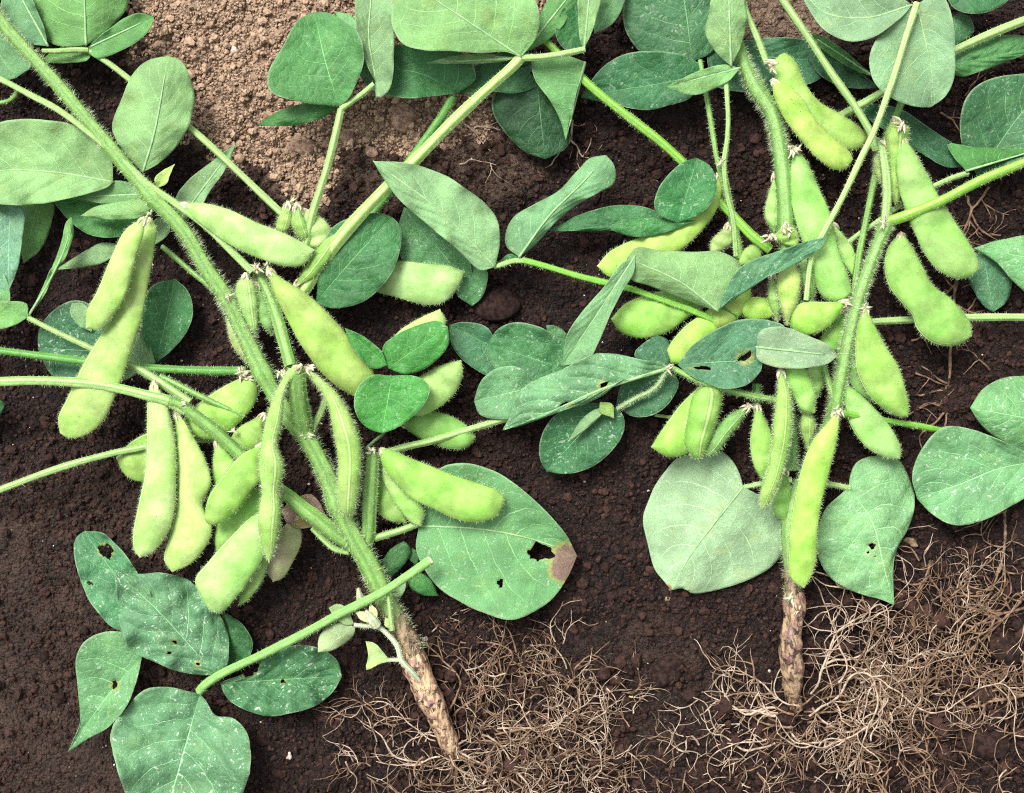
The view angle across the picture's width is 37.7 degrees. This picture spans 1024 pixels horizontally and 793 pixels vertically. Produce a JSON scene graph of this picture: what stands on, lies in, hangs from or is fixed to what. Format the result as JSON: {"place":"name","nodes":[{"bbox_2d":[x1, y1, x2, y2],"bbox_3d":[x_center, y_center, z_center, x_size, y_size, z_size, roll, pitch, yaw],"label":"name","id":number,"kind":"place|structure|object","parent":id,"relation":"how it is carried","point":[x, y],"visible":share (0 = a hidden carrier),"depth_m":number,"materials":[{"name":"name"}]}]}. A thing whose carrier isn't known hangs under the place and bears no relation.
{"place":"outdoors","nodes":[
{"label":"outdoors","id":0,"kind":"place"},
{"bbox_2d":[286,752,291,759],"bbox_3d":[-0.112,0.180,0.751,0.003,0.002,0.004,0,90,0],"label":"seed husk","id":1,"kind":"object","parent":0,"point":[289,756],"visible":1,"depth_m":0.75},
{"bbox_2d":[0,0,1023,792],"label":"soil","id":2,"kind":"structure","parent":0,"point":[770,18],"depth_m":0.75,"materials":[{"name":"brown soil"}]},
{"bbox_2d":[34,650,49,660],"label":"soil clod","id":3,"kind":"object","parent":2,"relation":"on","point":[43,655],"visible":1,"depth_m":0.75,"materials":[{"name":"brown soil"}]},
{"bbox_2d":[230,46,236,53],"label":"pebble","id":4,"kind":"object","parent":2,"relation":"on","point":[233,49],"visible":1,"depth_m":0.75,"materials":[{"name":"white stone"}]},
{"bbox_2d":[68,531,433,792],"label":"soybean leaf","id":5,"kind":"object","parent":2,"relation":"on","point":[168,740],"visible":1,"depth_m":0.73,"materials":[{"name":"green plant"}]},
{"bbox_2d":[255,735,269,745],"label":"soil clod","id":6,"kind":"object","parent":2,"relation":"on","point":[260,741],"visible":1,"depth_m":0.75,"materials":[{"name":"brown soil"}]},
{"bbox_2d":[286,136,315,154],"bbox_3d":[-0.106,-0.125,0.751,0.016,0.008,0.010,0,90,0],"label":"soil clod","id":7,"kind":"object","parent":2,"relation":"on","point":[307,145],"visible":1,"depth_m":0.75,"materials":[{"name":"brown soil"}]},
{"bbox_2d":[339,129,352,142],"bbox_3d":[-0.083,-0.130,0.752,0.008,0.006,0.008,0,90,0],"label":"soil clod","id":8,"kind":"object","parent":2,"relation":"on","point":[346,135],"visible":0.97,"depth_m":0.75,"materials":[{"name":"brown soil"}]},
{"bbox_2d":[0,0,701,792],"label":"soybean plant","id":9,"kind":"object","parent":2,"relation":"on","point":[482,530],"visible":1,"depth_m":0.73,"materials":[{"name":"green plant"}]},
{"bbox_2d":[365,146,377,157],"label":"soil clod","id":10,"kind":"object","parent":2,"relation":"on","point":[371,152],"visible":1,"depth_m":0.75,"materials":[{"name":"brown soil"}]},
{"bbox_2d":[391,103,416,132],"bbox_3d":[-0.055,-0.140,0.750,0.013,0.010,0.014,38,90,0],"label":"soil clod","id":11,"kind":"object","parent":2,"relation":"on","point":[403,116],"visible":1,"depth_m":0.75,"materials":[{"name":"brown soil"}]},
{"bbox_2d":[424,607,501,639],"bbox_3d":[-0.023,0.115,0.749,0.041,0.007,0.021,0,90,0],"label":"dead root","id":12,"kind":"object","parent":2,"relation":"on","point":[460,622],"visible":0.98,"depth_m":0.75,"materials":[{"name":"brown plant"}]},
{"bbox_2d":[459,122,504,182],"bbox_3d":[-0.014,-0.124,0.753,0.024,0.004,0.034,0,90,0],"label":"dead root","id":13,"kind":"object","parent":2,"relation":"on","point":[483,143],"visible":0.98,"depth_m":0.75,"materials":[{"name":"beige plant"}]},
{"bbox_2d":[474,286,519,321],"bbox_3d":[-0.007,-0.045,0.750,0.023,0.012,0.017,-23,90,0],"label":"soil clod","id":14,"kind":"object","parent":2,"relation":"on","point":[500,304],"visible":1,"depth_m":0.75,"materials":[{"name":"brown soil"}]},
{"bbox_2d":[530,315,541,325],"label":"soil clod","id":15,"kind":"object","parent":2,"relation":"on","point":[536,319],"visible":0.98,"depth_m":0.75,"materials":[{"name":"brown soil"}]},
{"bbox_2d":[545,119,600,167],"bbox_3d":[0.030,-0.126,0.752,0.036,0.005,0.027,0,90,0],"label":"dead root","id":16,"kind":"object","parent":2,"relation":"on","point":[571,132],"visible":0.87,"depth_m":0.75,"materials":[{"name":"grey plant"}]},
{"bbox_2d":[618,496,630,504],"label":"soil clod","id":17,"kind":"object","parent":2,"relation":"on","point":[624,500],"visible":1,"depth_m":0.75,"materials":[{"name":"brown soil"}]},
{"bbox_2d":[631,679,641,687],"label":"soil clod","id":18,"kind":"object","parent":2,"relation":"on","point":[635,683],"visible":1,"depth_m":0.75,"materials":[{"name":"brown soil"}]},
{"bbox_2d":[649,655,685,687],"bbox_3d":[0.077,0.139,0.751,0.015,0.010,0.020,35,90,0],"label":"soil clod","id":19,"kind":"object","parent":2,"relation":"on","point":[664,668],"visible":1,"depth_m":0.75,"materials":[{"name":"brown soil"}]},
{"bbox_2d":[663,719,699,767],"bbox_3d":[0.084,0.175,0.750,0.028,0.004,0.017,33,90,0],"label":"dead root","id":20,"kind":"object","parent":2,"relation":"on","point":[693,737],"visible":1,"depth_m":0.75,"materials":[{"name":"beige plant"}]},
{"bbox_2d":[373,0,1023,792],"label":"soybean plant","id":21,"kind":"object","parent":2,"relation":"on","point":[711,522],"visible":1,"depth_m":0.73,"materials":[{"name":"green plant"}]},
{"bbox_2d":[843,607,862,620],"bbox_3d":[0.173,0.110,0.756,0.013,0.006,0.010,0,90,0],"label":"soil clod","id":22,"kind":"object","parent":2,"relation":"on","point":[850,612],"visible":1,"depth_m":0.75,"materials":[{"name":"brown soil"}]},
{"bbox_2d":[903,537,917,546],"bbox_3d":[0.200,0.073,0.754,0.008,0.003,0.005,0,90,0],"label":"leaf scrap","id":23,"kind":"object","parent":2,"relation":"on","point":[912,542],"visible":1,"depth_m":0.75,"materials":[{"name":"beige plant"}]},
{"bbox_2d":[908,273,984,448],"bbox_3d":[0.217,-0.017,0.751,0.040,0.008,0.092,5,90,0],"label":"dead root","id":24,"kind":"object","parent":2,"relation":"on","point":[954,286],"visible":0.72,"depth_m":0.75,"materials":[{"name":"brown plant"}]},
{"bbox_2d":[909,336,989,433],"bbox_3d":[0.219,-0.010,0.750,0.040,0.011,0.057,0,90,0],"label":"dead root","id":25,"kind":"object","parent":2,"relation":"on","point":[981,361],"visible":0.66,"depth_m":0.75,"materials":[{"name":"brown plant"}]},
{"bbox_2d":[942,704,979,731],"bbox_3d":[0.226,0.161,0.753,0.020,0.009,0.014,0,90,0],"label":"soil clod","id":26,"kind":"object","parent":2,"relation":"on","point":[969,719],"visible":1,"depth_m":0.75,"materials":[{"name":"brown soil"}]},
{"bbox_2d":[940,62,1004,130],"bbox_3d":[0.237,-0.153,0.753,0.022,0.006,0.049,38,90,0],"label":"dead root","id":27,"kind":"object","parent":2,"relation":"on","point":[965,95],"visible":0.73,"depth_m":0.75,"materials":[{"name":"brown plant"}]},
{"bbox_2d":[960,728,1009,760],"bbox_3d":[0.237,0.174,0.755,0.027,0.011,0.017,0,90,0],"label":"soil clod","id":28,"kind":"object","parent":2,"relation":"on","point":[984,745],"visible":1,"depth_m":0.75,"materials":[{"name":"brown soil"}]},
{"bbox_2d":[959,186,1023,253],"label":"dead root","id":29,"kind":"object","parent":2,"relation":"on","point":[973,207],"visible":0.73,"depth_m":0.76,"materials":[{"name":"brown plant"}]},
{"bbox_2d":[989,631,1022,665],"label":"soil clod","id":30,"kind":"object","parent":2,"relation":"on","point":[1008,642],"visible":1,"depth_m":0.75,"materials":[{"name":"brown soil"}]}
]}

